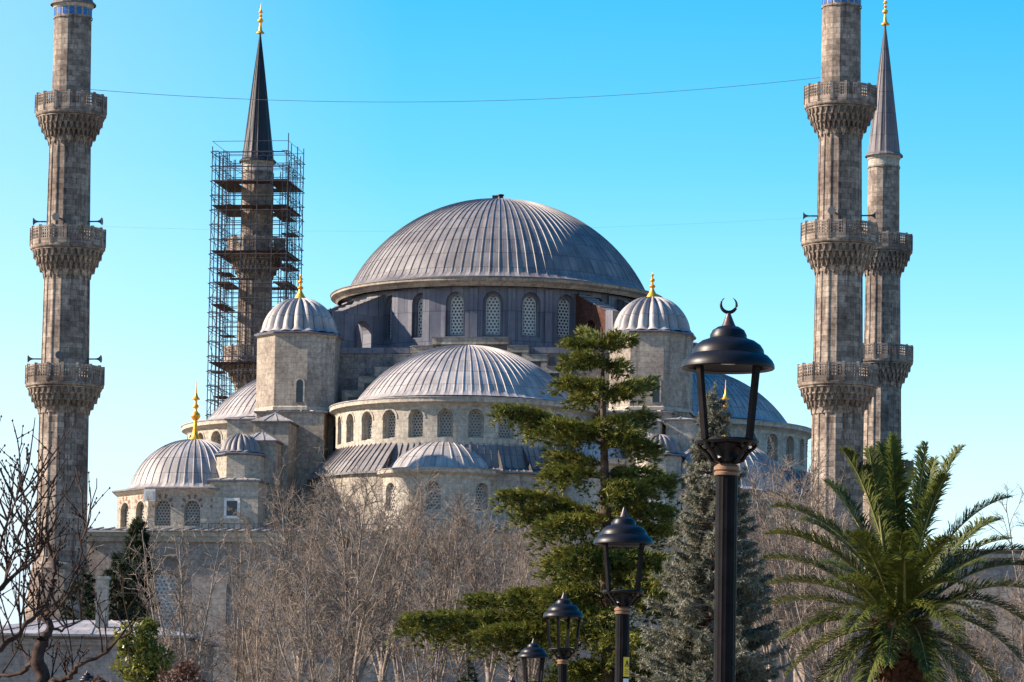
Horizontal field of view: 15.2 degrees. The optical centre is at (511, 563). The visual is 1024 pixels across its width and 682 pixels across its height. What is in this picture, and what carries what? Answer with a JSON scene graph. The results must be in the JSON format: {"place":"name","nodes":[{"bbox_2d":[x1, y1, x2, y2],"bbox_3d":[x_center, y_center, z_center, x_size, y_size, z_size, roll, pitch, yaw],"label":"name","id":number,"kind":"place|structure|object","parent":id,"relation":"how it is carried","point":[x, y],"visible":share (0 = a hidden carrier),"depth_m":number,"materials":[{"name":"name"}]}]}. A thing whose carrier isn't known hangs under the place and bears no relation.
{"place":"outdoors","nodes":[
{"label":"outdoors","id":0,"kind":"place"},
{"bbox_2d":[0,0,1023,624],"label":"sky","id":1,"kind":"structure","parent":0,"point":[390,155],"materials":[{"name":"blue"}]},
{"bbox_3d":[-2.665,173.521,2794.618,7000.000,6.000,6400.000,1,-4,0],"label":"ground","id":2,"kind":"structure","parent":0,"visible":0},
{"bbox_2d":[0,415,107,652],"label":"gnarled tree","id":3,"kind":"object","parent":2,"relation":"on","point":[25,564],"visible":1,"depth_m":33.26,"materials":[{"name":"brown plant"}]},
{"bbox_2d":[23,0,106,622],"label":"minaret","id":4,"kind":"object","parent":2,"relation":"on","point":[64,383],"visible":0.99,"depth_m":287.25,"materials":[{"name":"stone"}]},
{"bbox_2d":[91,77,819,101],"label":"cable","id":5,"kind":"object","parent":4,"relation":"attached to","point":[463,101],"visible":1,"depth_m":285.05,"materials":[{"name":"black metal"}]},
{"bbox_2d":[106,217,808,230],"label":"cable","id":6,"kind":"object","parent":4,"relation":"attached to","point":[468,230],"visible":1,"depth_m":284.14,"materials":[{"name":"black metal"}]},
{"bbox_2d":[0,465,155,681],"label":"gnarled tree","id":7,"kind":"object","parent":2,"relation":"on","point":[37,664],"visible":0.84,"depth_m":35.97,"materials":[{"name":"brown plant"}]},
{"bbox_2d":[60,568,95,619],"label":"cypress tree","id":8,"kind":"object","parent":2,"relation":"on","point":[89,599],"visible":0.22,"depth_m":239.95,"materials":[{"name":"green plant"}]},
{"bbox_2d":[79,670,93,681],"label":"street lamp","id":9,"kind":"object","parent":2,"relation":"on","point":[86,676],"visible":0.88,"depth_m":139.83,"materials":[{"name":"black metal"}]},
{"bbox_2d":[89,675,110,681],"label":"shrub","id":10,"kind":"object","parent":2,"relation":"on","point":[96,679],"visible":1,"depth_m":109.92,"materials":[{"name":"brown plant"}]},
{"bbox_2d":[0,576,221,681],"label":"building","id":11,"kind":"structure","parent":2,"relation":"on","point":[88,630],"depth_m":200.51,"materials":[{"name":"stone"}]},
{"bbox_2d":[89,550,144,621],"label":"cypress tree","id":12,"kind":"object","parent":2,"relation":"on","point":[115,584],"visible":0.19,"depth_m":225.96,"materials":[{"name":"green plant"}]},
{"bbox_2d":[112,516,163,626],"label":"cypress tree","id":13,"kind":"object","parent":2,"relation":"on","point":[137,525],"visible":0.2,"depth_m":231.99,"materials":[{"name":"green plant"}]},
{"bbox_2d":[109,616,174,681],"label":"shrub","id":14,"kind":"object","parent":2,"relation":"on","point":[145,664],"visible":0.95,"depth_m":117.51,"materials":[{"name":"green plant"}]},
{"bbox_2d":[93,495,260,681],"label":"bare tree","id":15,"kind":"object","parent":2,"relation":"on","point":[181,611],"visible":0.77,"depth_m":139.92,"materials":[{"name":"grey plant"}]},
{"bbox_2d":[156,659,206,681],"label":"shrub","id":16,"kind":"object","parent":2,"relation":"on","point":[183,672],"visible":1,"depth_m":111.84,"materials":[{"name":"brown plant"}]},
{"bbox_2d":[193,514,315,681],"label":"bare tree","id":17,"kind":"object","parent":2,"relation":"on","point":[236,645],"visible":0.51,"depth_m":175.57,"materials":[{"name":"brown plant"}]},
{"bbox_2d":[224,6,285,391],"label":"minaret","id":18,"kind":"object","parent":2,"relation":"on","point":[258,136],"visible":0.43,"depth_m":354.35,"materials":[{"name":"stone"}]},
{"bbox_2d":[205,133,305,419],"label":"scaffold","id":19,"kind":"object","parent":2,"relation":"on","point":[286,213],"visible":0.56,"depth_m":353.13,"materials":[{"name":"grey metal"}]},
{"bbox_2d":[219,563,327,681],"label":"bare tree","id":20,"kind":"object","parent":2,"relation":"on","point":[266,633],"visible":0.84,"depth_m":149.44,"materials":[{"name":"brown plant"}]},
{"bbox_2d":[221,444,372,681],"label":"bare tree","id":21,"kind":"object","parent":2,"relation":"on","point":[290,551],"visible":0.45,"depth_m":195.88,"materials":[{"name":"grey plant"}]},
{"bbox_2d":[251,535,379,681],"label":"bare tree","id":22,"kind":"object","parent":2,"relation":"on","point":[310,647],"visible":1,"depth_m":131.91,"materials":[{"name":"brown plant"}]},
{"bbox_2d":[254,439,436,681],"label":"bare tree","id":23,"kind":"object","parent":2,"relation":"on","point":[373,600],"visible":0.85,"depth_m":168.16,"materials":[{"name":"grey plant"}]},
{"bbox_2d":[262,468,438,680],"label":"bare tree","id":24,"kind":"object","parent":2,"relation":"on","point":[326,550],"visible":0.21,"depth_m":215.98,"materials":[{"name":"brown plant"}]},
{"bbox_2d":[305,479,436,681],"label":"bare tree","id":25,"kind":"object","parent":2,"relation":"on","point":[384,666],"visible":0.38,"depth_m":205.08,"materials":[{"name":"brown plant"}]},
{"bbox_2d":[356,461,468,681],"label":"bare tree","id":26,"kind":"object","parent":2,"relation":"on","point":[395,664],"visible":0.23,"depth_m":214.10,"materials":[{"name":"brown plant"}]},
{"bbox_2d":[369,489,494,681],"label":"bare tree","id":27,"kind":"object","parent":2,"relation":"on","point":[437,567],"visible":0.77,"depth_m":181.52,"materials":[{"name":"brown plant"}]},
{"bbox_2d":[379,556,489,681],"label":"bare tree","id":28,"kind":"object","parent":2,"relation":"on","point":[436,663],"visible":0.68,"depth_m":142.27,"materials":[{"name":"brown plant"}]},
{"bbox_2d":[86,194,811,681],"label":"mosque","id":29,"kind":"structure","parent":2,"relation":"on","point":[426,340],"depth_m":299.10,"materials":[{"name":"grey stone"}]},
{"bbox_2d":[455,657,480,681],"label":"young spruce","id":30,"kind":"object","parent":2,"relation":"on","point":[465,678],"visible":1,"depth_m":110.02,"materials":[{"name":"green plant"}]},
{"bbox_2d":[405,507,534,681],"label":"bare tree","id":31,"kind":"object","parent":2,"relation":"on","point":[475,568],"visible":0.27,"depth_m":189.09,"materials":[{"name":"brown plant"}]},
{"bbox_2d":[453,494,549,681],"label":"bare tree","id":32,"kind":"object","parent":2,"relation":"on","point":[490,672],"visible":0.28,"depth_m":199.76,"materials":[{"name":"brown plant"}]},
{"bbox_2d":[453,482,550,680],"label":"bare tree","id":33,"kind":"object","parent":2,"relation":"on","point":[496,563],"visible":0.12,"depth_m":209.85,"materials":[{"name":"brown plant"}]},
{"bbox_2d":[464,524,581,681],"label":"bare tree","id":34,"kind":"object","parent":2,"relation":"on","point":[535,663],"visible":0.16,"depth_m":177.63,"materials":[{"name":"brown plant"}]},
{"bbox_2d":[505,487,600,664],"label":"bare tree","id":35,"kind":"object","parent":2,"relation":"on","point":[572,656],"visible":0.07,"depth_m":222.61,"materials":[{"name":"brown plant"}]},
{"bbox_2d":[384,325,762,681],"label":"cedar tree","id":36,"kind":"object","parent":2,"relation":"on","point":[520,621],"visible":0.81,"depth_m":119.50,"materials":[{"name":"green plant"}]},
{"bbox_2d":[629,381,793,681],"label":"spruce tree","id":37,"kind":"object","parent":2,"relation":"on","point":[695,575],"visible":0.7,"depth_m":79.78,"materials":[{"name":"green plant"}]},
{"bbox_2d":[700,426,855,681],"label":"bare tree","id":38,"kind":"object","parent":2,"relation":"on","point":[782,521],"visible":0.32,"depth_m":214.71,"materials":[{"name":"brown plant"}]},
{"bbox_2d":[746,437,849,681],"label":"bare tree","id":39,"kind":"object","parent":2,"relation":"on","point":[789,677],"visible":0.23,"depth_m":223.00,"materials":[{"name":"brown plant"}]},
{"bbox_2d":[740,478,878,681],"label":"bare tree","id":40,"kind":"object","parent":2,"relation":"on","point":[785,605],"visible":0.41,"depth_m":200.10,"materials":[{"name":"brown plant"}]},
{"bbox_2d":[768,514,872,681],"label":"bare tree","id":41,"kind":"object","parent":2,"relation":"on","point":[819,660],"visible":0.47,"depth_m":169.70,"materials":[{"name":"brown plant"}]},
{"bbox_2d":[793,0,877,681],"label":"minaret","id":42,"kind":"object","parent":2,"relation":"on","point":[837,383],"visible":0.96,"depth_m":279.02,"materials":[{"name":"stone"}]},
{"bbox_2d":[863,0,913,621],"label":"minaret","id":43,"kind":"object","parent":2,"relation":"on","point":[882,344],"visible":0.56,"depth_m":345.56,"materials":[{"name":"stone"}]},
{"bbox_2d":[758,432,1023,681],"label":"palm tree","id":44,"kind":"object","parent":2,"relation":"on","point":[896,592],"visible":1,"depth_m":84.74,"materials":[{"name":"green plant"}]},
{"bbox_2d":[923,567,1007,681],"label":"bare tree","id":45,"kind":"object","parent":2,"relation":"on","point":[970,667],"visible":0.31,"depth_m":204.87,"materials":[{"name":"brown plant"}]},
{"bbox_2d":[920,549,1023,681],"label":"courtyard wing","id":46,"kind":"structure","parent":2,"relation":"on","point":[999,572],"depth_m":282.70,"materials":[{"name":"grey stone"}]},
{"bbox_2d":[960,590,985,632],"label":"window","id":47,"kind":"structure","parent":46,"relation":"in","point":[979,592],"depth_m":282.80,"materials":[{"name":"glass"}]},
{"bbox_2d":[952,599,1023,681],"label":"bare tree","id":48,"kind":"object","parent":2,"relation":"on","point":[994,652],"visible":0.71,"depth_m":164.53,"materials":[{"name":"brown plant"}]},
{"bbox_2d":[969,481,1023,675],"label":"bare tree","id":49,"kind":"object","parent":2,"relation":"on","point":[1021,604],"visible":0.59,"depth_m":190.57,"materials":[{"name":"brown plant"}]},
{"label":"path","id":50,"kind":"structure","parent":0,"visible":0},
{"bbox_2d":[518,638,548,681],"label":"street lamp","id":51,"kind":"object","parent":50,"relation":"on","point":[532,649],"visible":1,"depth_m":75.86,"materials":[{"name":"black metal"}]},
{"bbox_2d":[543,592,583,681],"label":"street lamp","id":52,"kind":"object","parent":50,"relation":"on","point":[563,607],"visible":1,"depth_m":58.35,"materials":[{"name":"black metal"}]},
{"bbox_2d":[593,507,653,681],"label":"street lamp","id":53,"kind":"object","parent":50,"relation":"on","point":[623,530],"visible":1,"depth_m":39.15,"materials":[{"name":"black metal"}]},
{"bbox_2d":[681,298,774,681],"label":"street lamp","id":54,"kind":"object","parent":50,"relation":"on","point":[728,346],"visible":1,"depth_m":25.38,"materials":[{"name":"black metal"}]}
]}

